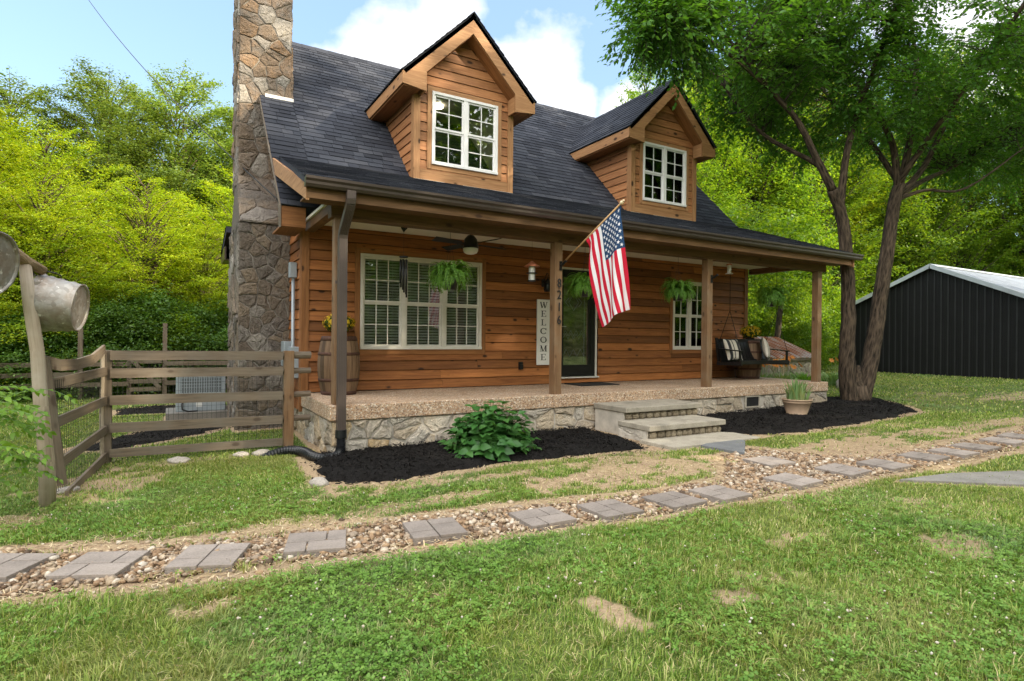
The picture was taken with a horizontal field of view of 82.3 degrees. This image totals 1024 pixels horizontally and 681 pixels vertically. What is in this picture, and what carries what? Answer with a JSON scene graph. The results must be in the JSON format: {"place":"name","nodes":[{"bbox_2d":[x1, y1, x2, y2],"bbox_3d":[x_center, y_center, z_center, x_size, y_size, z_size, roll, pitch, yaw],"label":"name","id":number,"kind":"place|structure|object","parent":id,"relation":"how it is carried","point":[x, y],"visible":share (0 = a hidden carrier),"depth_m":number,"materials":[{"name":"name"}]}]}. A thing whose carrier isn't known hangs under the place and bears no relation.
{"place":"outdoors","nodes":[
{"label":"outdoors","id":0,"kind":"place"},
{"bbox_2d":[0,0,1022,235],"label":"sky","id":1,"kind":"structure","parent":0,"point":[554,47],"materials":[{"name":"blue"}]},
{"bbox_2d":[0,264,1023,680],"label":"ground","id":2,"kind":"structure","parent":0,"point":[636,472],"depth_m":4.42,"materials":[{"name":"green plant"}]},
{"bbox_2d":[0,305,77,405],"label":"shrub","id":3,"kind":"object","parent":2,"relation":"on","point":[12,345],"visible":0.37,"depth_m":13.98,"materials":[{"name":"green plant"}]},
{"bbox_2d":[0,385,78,498],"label":"vine","id":4,"kind":"object","parent":2,"relation":"on","point":[6,446],"visible":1,"depth_m":4.85,"materials":[{"name":"green plant"}]},
{"bbox_2d":[18,248,61,506],"bbox_3d":[-4.399,-0.082,4.457,0.262,3.257,2.101,1,0,9],"label":"leaning log","id":5,"kind":"object","parent":2,"relation":"on","point":[29,266],"visible":0.85,"depth_m":5.25,"materials":[{"name":"brown wood"}]},
{"bbox_2d":[0,231,19,293],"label":"washtub","id":6,"kind":"object","parent":5,"relation":"hanging from","point":[9,259],"visible":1,"depth_m":4.86,"materials":[{"name":"metal"}]},
{"bbox_2d":[34,274,89,331],"bbox_3d":[-4.251,-0.347,5.511,0.385,0.559,0.549,0,0,-18],"label":"washtub","id":7,"kind":"object","parent":5,"relation":"hanging from","point":[60,304],"visible":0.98,"depth_m":5.36,"materials":[{"name":"metal"}]},
{"bbox_2d":[0,171,92,380],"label":"yellow green tree","id":8,"kind":"object","parent":2,"relation":"on","point":[17,222],"visible":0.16,"depth_m":15.70,"materials":[{"name":"green plant"}]},
{"bbox_2d":[0,105,101,266],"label":"yellow green tree","id":9,"kind":"object","parent":2,"relation":"on","point":[18,127],"visible":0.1,"depth_m":18.33,"materials":[{"name":"green plant"}]},
{"bbox_2d":[0,311,111,400],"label":"shrub","id":10,"kind":"object","parent":2,"relation":"on","point":[62,341],"visible":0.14,"depth_m":14.42,"materials":[{"name":"green plant"}]},
{"bbox_2d":[0,65,128,255],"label":"tall tree","id":11,"kind":"object","parent":2,"relation":"on","point":[4,94],"visible":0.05,"depth_m":25.13,"materials":[{"name":"green plant"}]},
{"bbox_2d":[45,345,107,495],"bbox_3d":[-4.565,0.793,6.251,0.213,1.475,1.634,0,0,-19],"label":"fence panel","id":12,"kind":"object","parent":2,"relation":"on","point":[63,460],"visible":0.97,"depth_m":6.08,"materials":[{"name":"brown wood"}]},
{"bbox_2d":[0,166,165,398],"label":"yellow green tree","id":13,"kind":"object","parent":2,"relation":"on","point":[49,219],"visible":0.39,"depth_m":16.10,"materials":[{"name":"green plant"}]},
{"bbox_2d":[0,115,179,311],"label":"yellow green tree","id":14,"kind":"object","parent":2,"relation":"on","point":[46,147],"visible":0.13,"depth_m":20.48,"materials":[{"name":"green plant"}]},
{"bbox_2d":[0,55,204,300],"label":"tall tree","id":15,"kind":"object","parent":2,"relation":"on","point":[103,120],"visible":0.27,"depth_m":25.27,"materials":[{"name":"green plant"}]},
{"bbox_2d":[50,293,169,396],"bbox_3d":[-10.572,0.418,15.725,3.802,3.406,3.327,1,0,31],"label":"shrub","id":16,"kind":"object","parent":2,"relation":"on","point":[105,314],"visible":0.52,"depth_m":15.30,"materials":[{"name":"green plant"}]},
{"bbox_2d":[0,323,228,398],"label":"back fence","id":17,"kind":"object","parent":2,"relation":"on","point":[165,382],"visible":0.25,"depth_m":14.56,"materials":[{"name":"brown wood"}]},
{"bbox_2d":[130,360,161,390],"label":"garden gate","id":18,"kind":"structure","parent":17,"relation":"attached to","point":[155,382],"depth_m":14.87,"materials":[{"name":"brown wood"}]},
{"bbox_2d":[3,165,228,335],"bbox_3d":[-12.107,-1.877,18.793,8.633,7.394,6.088,0,0,-41],"label":"yellow green tree","id":19,"kind":"object","parent":2,"relation":"on","point":[153,261],"visible":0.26,"depth_m":18.32,"materials":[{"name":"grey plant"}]},
{"bbox_2d":[15,60,233,290],"bbox_3d":[-16.398,-6.540,28.659,9.586,14.142,12.183,1,0,33],"label":"tall tree","id":20,"kind":"object","parent":2,"relation":"on","point":[187,122],"visible":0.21,"depth_m":27.72,"materials":[{"name":"green plant"}]},
{"bbox_2d":[54,296,211,397],"bbox_3d":[-10.059,0.439,16.153,4.124,3.306,4.712,1,0,19],"label":"shrub","id":21,"kind":"object","parent":2,"relation":"on","point":[149,310],"visible":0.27,"depth_m":15.74,"materials":[{"name":"green plant"}]},
{"bbox_2d":[115,404,175,414],"bbox_3d":[-7.157,1.422,12.129,2.063,0.167,1.790,0,0,-30],"label":"mulch bed","id":22,"kind":"object","parent":2,"relation":"on","point":[134,411],"visible":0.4,"depth_m":11.76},
{"bbox_2d":[63,427,230,452],"bbox_3d":[-5.324,1.445,9.123,1.528,0.170,3.074,1,0,1],"label":"mulch bed","id":23,"kind":"object","parent":2,"relation":"on","point":[135,438],"visible":0.41,"depth_m":8.68,"materials":[{"name":"black soil"}]},
{"bbox_2d":[85,281,227,392],"bbox_3d":[-10.386,0.223,17.320,5.953,3.990,5.210,1,0,6],"label":"shrub","id":24,"kind":"object","parent":2,"relation":"on","point":[159,298],"visible":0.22,"depth_m":16.61,"materials":[{"name":"green plant"}]},
{"bbox_2d":[111,307,219,394],"bbox_3d":[-9.431,0.490,16.383,3.250,2.957,3.799,1,0,-15],"label":"shrub","id":25,"kind":"object","parent":2,"relation":"on","point":[186,318],"visible":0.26,"depth_m":16.17,"materials":[{"name":"green plant"}]},
{"bbox_2d":[115,164,233,306],"bbox_3d":[-11.503,-2.864,24.530,6.756,8.429,9.192,1,0,44],"label":"yellow green tree","id":26,"kind":"object","parent":2,"relation":"on","point":[227,191],"visible":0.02,"depth_m":23.42,"materials":[{"name":"green plant"}]},
{"bbox_2d":[141,221,228,325],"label":"yellow green tree","id":27,"kind":"object","parent":2,"relation":"on","point":[204,290],"visible":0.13,"depth_m":19.26,"materials":[{"name":"green plant"}]},
{"bbox_2d":[155,298,228,386],"bbox_3d":[-9.509,0.374,18.021,5.088,3.462,4.452,1,0,16],"label":"shrub","id":28,"kind":"object","parent":2,"relation":"on","point":[199,315],"visible":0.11,"depth_m":17.64,"materials":[{"name":"green plant"}]},
{"bbox_2d":[156,329,227,392],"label":"shrub","id":29,"kind":"object","parent":2,"relation":"on","point":[207,345],"visible":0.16,"depth_m":16.19,"materials":[{"name":"green plant"}]},
{"bbox_2d":[166,376,227,419],"bbox_3d":[-5.875,1.044,11.011,1.080,0.950,0.950,0,0,-30],"label":"air conditioner","id":30,"kind":"object","parent":2,"relation":"on","point":[187,411],"visible":0.53,"depth_m":10.70,"materials":[{"name":"metal"}]},
{"bbox_2d":[162,103,233,282],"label":"tall tree","id":31,"kind":"object","parent":2,"relation":"on","point":[229,120],"visible":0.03,"depth_m":29.20,"materials":[{"name":"green plant"}]},
{"bbox_2d":[104,350,311,463],"bbox_3d":[-3.864,0.834,7.602,2.422,1.420,0.174,0,0,-30],"label":"rail fence","id":32,"kind":"object","parent":2,"relation":"on","point":[287,370],"visible":0.9,"depth_m":7.47,"materials":[{"name":"brown wood"}]},
{"bbox_2d":[192,321,227,378],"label":"shrub","id":33,"kind":"object","parent":2,"relation":"on","point":[224,336],"visible":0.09,"depth_m":16.80,"materials":[{"name":"green plant"}]},
{"bbox_2d":[193,291,228,365],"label":"shrub","id":34,"kind":"object","parent":2,"relation":"on","point":[221,313],"visible":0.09,"depth_m":18.09,"materials":[{"name":"green plant"}]},
{"bbox_2d":[300,426,663,484],"bbox_3d":[-0.302,1.421,7.599,4.639,0.244,2.181,0,0,-30],"label":"mulch bed","id":35,"kind":"object","parent":2,"relation":"on","point":[389,462],"visible":0.73,"depth_m":7.05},
{"bbox_2d":[439,400,541,461],"bbox_3d":[-0.273,1.144,7.479,1.308,0.741,1.175,0,0,-30],"label":"hydrangea bush","id":36,"kind":"object","parent":35,"relation":"on","point":[487,432],"visible":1,"depth_m":7.19,"materials":[{"name":"green plant"}]},
{"bbox_2d":[0,413,1023,619],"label":"straw","id":37,"kind":"object","parent":2,"relation":"on","point":[82,585],"visible":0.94,"depth_m":5.24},
{"bbox_2d":[0,457,1023,680],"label":"clover","id":38,"kind":"object","parent":2,"relation":"on","point":[334,666],"depth_m":3.31,"materials":[{"name":"green plant"}]},
{"bbox_2d":[1,460,1023,680],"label":"thatch","id":39,"kind":"object","parent":2,"relation":"on","point":[481,577],"visible":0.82,"depth_m":3.43,"materials":[{"name":"plant"}]},
{"bbox_2d":[221,0,863,451],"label":"log house","id":40,"kind":"structure","parent":2,"relation":"on","point":[351,164],"depth_m":10.42,"materials":[{"name":"wood"}]},
{"bbox_2d":[89,1,277,201],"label":"service wire","id":41,"kind":"object","parent":40,"relation":"attached to","point":[188,115],"visible":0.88,"depth_m":12.29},
{"bbox_2d":[281,262,298,377],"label":"utility boxes","id":42,"kind":"object","parent":40,"relation":"attached to","point":[289,345],"visible":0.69,"depth_m":9.19,"materials":[{"name":"grey paint"}]},
{"bbox_2d":[259,429,346,461],"bbox_3d":[-2.642,1.337,7.293,1.153,0.462,0.392,1,0,12],"label":"drain pipe","id":43,"kind":"object","parent":40,"relation":"attached to","point":[312,455],"visible":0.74,"depth_m":7.26,"materials":[{"name":"black plastic"}]},
{"bbox_2d":[317,336,359,395],"bbox_3d":[-2.599,0.369,8.803,0.614,0.870,0.614,0,0,-30],"label":"wine barrel","id":44,"kind":"object","parent":40,"relation":"on","point":[324,365],"visible":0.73,"depth_m":8.60,"materials":[{"name":"brown wood"}]},
{"bbox_2d":[322,314,355,331],"bbox_3d":[-2.592,-0.239,8.800,0.502,0.355,0.495,0,0,-30],"label":"potted mum","id":45,"kind":"object","parent":44,"relation":"on","point":[327,324],"visible":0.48,"depth_m":8.72,"materials":[{"name":"yellow plant"}]},
{"bbox_2d":[399,227,407,297],"bbox_3d":[-1.493,-1.200,8.082,0.120,1.210,0.120,0,0,-30],"label":"wind chime","id":46,"kind":"object","parent":40,"relation":"hanging from","point":[403,273],"visible":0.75,"depth_m":8.05,"materials":[{"name":"black metal"}]},
{"bbox_2d":[354,247,485,354],"bbox_3d":[-1.503,-0.616,9.896,2.330,1.695,0.175,0,0,-30],"label":"window","id":47,"kind":"structure","parent":40,"relation":"in","point":[402,347],"depth_m":9.82,"materials":[{"name":"beige paint"}]},
{"bbox_2d":[424,233,473,296],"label":"hanging fern","id":48,"kind":"object","parent":40,"relation":"hanging from","point":[445,275],"visible":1,"depth_m":8.29,"materials":[{"name":"green plant"}]},
{"bbox_2d":[426,85,501,180],"bbox_3d":[-0.854,-3.729,10.632,1.480,1.450,0.130,0,0,-30],"label":"window","id":49,"kind":"structure","parent":40,"relation":"in","point":[433,92],"depth_m":10.59,"materials":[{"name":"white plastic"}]},
{"bbox_2d":[431,235,505,254],"bbox_3d":[-0.652,-1.579,9.266,1.085,0.440,1.085,1,0,3],"label":"ceiling fan","id":50,"kind":"object","parent":40,"relation":"hanging from","point":[470,245],"visible":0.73,"depth_m":9.17,"materials":[{"name":"black metal"}]},
{"bbox_2d":[536,299,549,364],"bbox_3d":[0.587,-0.156,11.025,0.285,1.230,0.029,0,0,-30],"label":"welcome sign","id":51,"kind":"object","parent":40,"relation":"attached to","point":[543,331],"visible":1,"depth_m":11.01,"materials":[{"name":"white wood"}]},
{"bbox_2d":[562,262,592,301],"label":"hanging fern","id":52,"kind":"object","parent":40,"relation":"hanging from","point":[580,285],"visible":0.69,"depth_m":9.52,"materials":[{"name":"green plant"}]},
{"bbox_2d":[561,267,598,377],"bbox_3d":[1.265,-0.340,11.488,1.030,2.140,0.173,0,0,-30],"label":"door","id":53,"kind":"structure","parent":40,"relation":"in","point":[579,317],"depth_m":11.55,"materials":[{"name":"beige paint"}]},
{"bbox_2d":[559,199,629,326],"bbox_3d":[1.134,-1.035,8.421,0.210,1.703,1.525,0,0,-30],"label":"flag","id":54,"kind":"object","parent":40,"relation":"attached to","point":[608,273],"visible":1,"depth_m":8.05,"materials":[{"name":"multicoloured fabric"}]},
{"bbox_2d":[639,138,688,210],"bbox_3d":[3.394,-3.694,13.114,1.480,1.450,0.130,0,0,-30],"label":"window","id":55,"kind":"structure","parent":40,"relation":"in","point":[664,167],"depth_m":13.07,"materials":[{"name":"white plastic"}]},
{"bbox_2d":[659,269,697,303],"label":"hanging fern","id":56,"kind":"object","parent":40,"relation":"hanging from","point":[679,291],"visible":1,"depth_m":10.58,"materials":[{"name":"green plant"}]},
{"bbox_2d":[668,276,701,353],"bbox_3d":[3.930,-0.551,13.045,1.210,1.675,0.130,0,0,-30],"label":"window","id":57,"kind":"structure","parent":40,"relation":"in","point":[685,318],"depth_m":13.00,"materials":[{"name":"beige paint"}]},
{"bbox_2d":[734,340,761,378],"bbox_3d":[5.442,0.434,13.535,0.614,0.870,0.614,1,0,-3],"label":"wine barrel","id":58,"kind":"object","parent":40,"relation":"on","point":[750,371],"visible":0.69,"depth_m":13.28,"materials":[{"name":"brown wood"}]},
{"bbox_2d":[739,325,760,338],"bbox_3d":[5.510,-0.172,13.569,0.495,0.355,0.502,1,0,14],"label":"potted mum","id":59,"kind":"object","parent":58,"relation":"on","point":[751,332],"visible":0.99,"depth_m":13.46,"materials":[{"name":"yellow plant"}]},
{"bbox_2d":[715,263,789,365],"bbox_3d":[5.310,-0.603,12.923,1.630,2.295,0.691,0,0,-30],"label":"porch swing","id":60,"kind":"object","parent":40,"relation":"hanging from","point":[745,354],"visible":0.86,"depth_m":12.81,"materials":[{"name":"black paint"}]},
{"bbox_2d":[723,339,742,359],"bbox_3d":[4.790,0.195,12.713,0.470,0.470,0.150,0,-18,-30],"label":"cushion","id":61,"kind":"object","parent":60,"relation":"on","point":[732,345],"visible":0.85,"depth_m":12.62,"materials":[{"name":"beige fabric"}]},
{"bbox_2d":[752,270,793,308],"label":"hanging fern","id":62,"kind":"object","parent":40,"relation":"hanging from","point":[773,297],"visible":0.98,"depth_m":11.96,"materials":[{"name":"green plant"}]},
{"bbox_2d":[613,68,662,106],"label":"broadleaf tree","id":63,"kind":"object","parent":2,"relation":"on","point":[629,93],"visible":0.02,"depth_m":43.38,"materials":[{"name":"green plant"}]},
{"bbox_2d":[594,399,759,450],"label":"porch steps","id":64,"kind":"structure","parent":2,"relation":"on","point":[672,424],"depth_m":8.76,"materials":[{"name":"concrete"}]},
{"bbox_2d":[679,50,761,283],"bbox_3d":[8.934,-6.181,28.419,7.126,15.873,8.884,1,0,23],"label":"broadleaf tree","id":65,"kind":"object","parent":2,"relation":"on","point":[711,192],"visible":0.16,"depth_m":27.03,"materials":[{"name":"green plant"}]},
{"bbox_2d":[701,439,744,454],"bbox_3d":[2.840,1.423,7.881,0.546,0.060,1.009,1,0,22],"label":"flagstone","id":66,"kind":"object","parent":2,"relation":"on","point":[731,446],"visible":0.79,"depth_m":7.72,"materials":[{"name":"stone"}]},
{"bbox_2d":[717,190,815,298],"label":"broadleaf tree","id":67,"kind":"object","parent":2,"relation":"on","point":[755,214],"visible":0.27,"depth_m":21.83,"materials":[{"name":"green plant"}]},
{"bbox_2d":[730,212,810,319],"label":"broadleaf tree","id":68,"kind":"object","parent":2,"relation":"on","point":[739,225],"visible":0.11,"depth_m":18.94,"materials":[{"name":"green plant"}]},
{"bbox_2d":[748,279,793,338],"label":"shrub","id":69,"kind":"object","parent":2,"relation":"on","point":[758,311],"visible":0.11,"depth_m":24.66,"materials":[{"name":"green plant"}]},
{"bbox_2d":[692,45,851,315],"bbox_3d":[12.430,-7.037,31.048,10.839,17.750,8.566,1,0,43],"label":"broadleaf tree","id":70,"kind":"object","parent":2,"relation":"on","point":[774,173],"visible":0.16,"depth_m":28.39,"materials":[{"name":"green plant"}]},
{"bbox_2d":[755,336,810,376],"bbox_3d":[8.514,0.818,20.602,2.600,1.933,3.209,0,0,-30],"label":"springhouse","id":71,"kind":"object","parent":2,"relation":"on","point":[802,356],"visible":0.33,"depth_m":19.63,"materials":[{"name":"metal"}]},
{"bbox_2d":[767,355,804,378],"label":"daylily clump","id":72,"kind":"object","parent":2,"relation":"on","point":[783,376],"visible":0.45,"depth_m":16.73,"materials":[{"name":"green plant"}]},
{"bbox_2d":[753,308,830,370],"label":"shrub","id":73,"kind":"object","parent":2,"relation":"on","point":[785,321],"visible":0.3,"depth_m":23.88,"materials":[{"name":"green plant"}]},
{"bbox_2d":[763,273,839,370],"bbox_3d":[11.820,-0.435,24.888,3.781,5.236,3.235,1,0,6],"label":"shrub","id":74,"kind":"object","parent":2,"relation":"on","point":[800,313],"visible":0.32,"depth_m":24.25,"materials":[{"name":"green plant"}]},
{"bbox_2d":[767,277,840,366],"bbox_3d":[13.523,-0.471,28.178,4.637,5.238,5.420,1,0,7],"label":"shrub","id":75,"kind":"object","parent":2,"relation":"on","point":[832,337],"visible":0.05,"depth_m":27.45,"materials":[{"name":"green plant"}]},
{"bbox_2d":[747,204,870,337],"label":"broadleaf tree","id":76,"kind":"object","parent":2,"relation":"on","point":[813,225],"visible":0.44,"depth_m":22.43,"materials":[{"name":"green plant"}]},
{"bbox_2d":[697,395,927,436],"bbox_3d":[5.581,1.365,11.178,7.000,0.271,2.888,0,0,-30],"label":"mulch bed","id":77,"kind":"object","parent":2,"relation":"on","point":[835,411],"visible":0.74,"depth_m":10.32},
{"bbox_2d":[781,377,812,414],"bbox_3d":[5.185,1.001,10.665,0.526,0.693,0.625,1,0,25],"label":"iris planter","id":78,"kind":"object","parent":77,"relation":"on","point":[797,400],"visible":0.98,"depth_m":10.52,"materials":[{"name":"beige ceramic"}]},
{"bbox_2d":[594,0,1023,400],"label":"double trunk tree","id":79,"kind":"object","parent":77,"relation":"on","point":[804,57],"visible":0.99,"depth_m":12.52,"materials":[{"name":"green plant"}]},
{"bbox_2d":[736,72,917,314],"bbox_3d":[15.779,-6.807,31.334,9.730,17.152,7.805,1,0,-12],"label":"broadleaf tree","id":80,"kind":"object","parent":2,"relation":"on","point":[854,194],"visible":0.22,"depth_m":30.22,"materials":[{"name":"green plant"}]},
{"bbox_2d":[821,357,837,386],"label":"daylily clump","id":81,"kind":"object","parent":2,"relation":"on","point":[831,379],"visible":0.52,"depth_m":16.93,"materials":[{"name":"green plant"}]},
{"bbox_2d":[808,280,862,364],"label":"shrub","id":82,"kind":"object","parent":2,"relation":"on","point":[833,301],"visible":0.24,"depth_m":28.39,"materials":[{"name":"green plant"}]},
{"bbox_2d":[753,79,937,298],"bbox_3d":[18.226,-7.167,35.066,12.978,18.011,9.538,1,0,7],"label":"yellow green tree","id":83,"kind":"object","parent":2,"relation":"on","point":[856,220],"visible":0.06,"depth_m":33.44,"materials":[{"name":"green plant"}]},
{"bbox_2d":[832,52,997,295],"bbox_3d":[23.088,-7.582,35.325,9.344,18.345,11.825,1,0,2],"label":"broadleaf tree","id":84,"kind":"object","parent":2,"relation":"on","point":[926,255],"visible":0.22,"depth_m":32.58,"materials":[{"name":"green plant"}]},
{"bbox_2d":[855,264,1023,379],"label":"black barn","id":85,"kind":"structure","parent":2,"relation":"on","point":[948,320],"depth_m":20.78,"materials":[{"name":"metal"}]},
{"bbox_2d":[873,31,1019,270],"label":"broadleaf tree","id":86,"kind":"object","parent":2,"relation":"on","point":[974,173],"depth_m":41.11,"materials":[{"name":"green plant"}]},
{"bbox_2d":[881,44,1023,274],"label":"broadleaf tree","id":87,"kind":"object","parent":2,"relation":"on","point":[972,243],"visible":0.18,"depth_m":35.50,"materials":[{"name":"green plant"}]},
{"bbox_2d":[899,471,1023,486],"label":"concrete walk","id":88,"kind":"structure","parent":2,"relation":"on","point":[997,478],"depth_m":6.03,"materials":[{"name":"grey concrete"}]},
{"bbox_2d":[939,50,1023,276],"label":"broadleaf tree","id":89,"kind":"object","parent":2,"relation":"on","point":[1012,241],"visible":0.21,"depth_m":36.63,"materials":[{"name":"green plant"}]},
{"bbox_2d":[982,70,1023,270],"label":"tall tree","id":90,"kind":"object","parent":2,"relation":"on","point":[1012,204],"visible":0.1,"depth_m":40.20,"materials":[{"name":"green plant"}]},
{"bbox_2d":[0,426,1023,604],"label":"gravel","id":91,"kind":"structure","parent":0,"point":[739,482],"depth_m":4.66,"materials":[{"name":"brown gravel"}]},
{"bbox_2d":[0,553,55,582],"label":"stepping stone","id":92,"kind":"object","parent":91,"relation":"on","point":[20,563],"visible":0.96,"depth_m":3.87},
{"bbox_2d":[46,550,149,583],"bbox_3d":[-2.713,1.491,3.869,0.410,0.056,0.410,0,0,-4],"label":"stepping stone","id":93,"kind":"object","parent":91,"relation":"on","point":[90,565],"visible":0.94,"depth_m":3.81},
{"bbox_2d":[165,543,250,573],"bbox_3d":[-2.058,1.484,3.997,0.410,0.056,0.410,0,0,-8],"label":"stepping stone","id":94,"kind":"object","parent":91,"relation":"on","point":[193,557],"visible":0.96,"depth_m":3.94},
{"bbox_2d":[283,529,345,559],"bbox_3d":[-1.415,1.472,4.245,0.410,0.056,0.410,1,0,-15],"label":"stepping stone","id":95,"kind":"object","parent":91,"relation":"on","point":[317,542],"visible":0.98,"depth_m":4.18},
{"bbox_2d":[402,517,467,545],"bbox_3d":[-0.599,1.463,4.513,0.410,0.056,0.410,0,-1,-22],"label":"stepping stone","id":96,"kind":"object","parent":91,"relation":"on","point":[438,529],"visible":0.98,"depth_m":4.43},
{"bbox_2d":[509,506,576,531],"bbox_3d":[0.246,1.463,4.810,0.410,0.056,0.410,0,0,-27],"label":"stepping stone","id":97,"kind":"object","parent":91,"relation":"on","point":[538,519],"visible":0.94,"depth_m":4.73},
{"bbox_2d":[577,499,643,522],"bbox_3d":[0.845,1.465,5.055,0.410,0.056,0.410,1,0,-30],"label":"stepping stone","id":98,"kind":"object","parent":91,"relation":"on","point":[609,509],"visible":0.93,"depth_m":4.99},
{"bbox_2d":[641,491,706,512],"bbox_3d":[1.472,1.464,5.329,0.410,0.056,0.410,0,0,-31],"label":"stepping stone","id":99,"kind":"object","parent":91,"relation":"on","point":[674,500],"visible":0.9,"depth_m":5.26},
{"bbox_2d":[688,485,751,503],"bbox_3d":[1.969,1.459,5.550,0.410,0.056,0.410,1,0,-33],"label":"stepping stone","id":100,"kind":"object","parent":91,"relation":"on","point":[712,493],"visible":0.88,"depth_m":5.48,"materials":[{"name":"grey stone"}]},
{"bbox_2d":[742,456,795,467],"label":"stepping stone","id":101,"kind":"object","parent":91,"relation":"on","point":[770,461],"visible":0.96,"depth_m":6.81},
{"bbox_2d":[763,472,822,490],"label":"stepping stone","id":102,"kind":"object","parent":91,"relation":"on","point":[794,481],"visible":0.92,"depth_m":5.94,"materials":[{"name":"grey stone"}]},
{"bbox_2d":[814,463,871,479],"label":"stepping stone","id":103,"kind":"object","parent":91,"relation":"on","point":[852,472],"visible":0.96,"depth_m":6.37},
{"bbox_2d":[856,458,912,472],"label":"stepping stone","id":104,"kind":"object","parent":91,"relation":"on","point":[893,466],"visible":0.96,"depth_m":6.65,"materials":[{"name":"grey stone"}]},
{"bbox_2d":[897,451,949,464],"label":"stepping stone","id":105,"kind":"object","parent":91,"relation":"on","point":[921,456],"visible":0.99,"depth_m":7.08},
{"bbox_2d":[927,447,979,459],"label":"stepping stone","id":106,"kind":"object","parent":91,"relation":"on","point":[964,454],"visible":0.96,"depth_m":7.32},
{"bbox_2d":[950,442,1000,452],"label":"stepping stone","id":107,"kind":"object","parent":91,"relation":"on","point":[974,446],"visible":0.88,"depth_m":7.64,"materials":[{"name":"grey stone"}]},
{"bbox_2d":[979,436,1023,447],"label":"stepping stone","id":108,"kind":"object","parent":91,"relation":"on","point":[1008,441],"visible":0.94,"depth_m":8.02,"materials":[{"name":"grey stone"}]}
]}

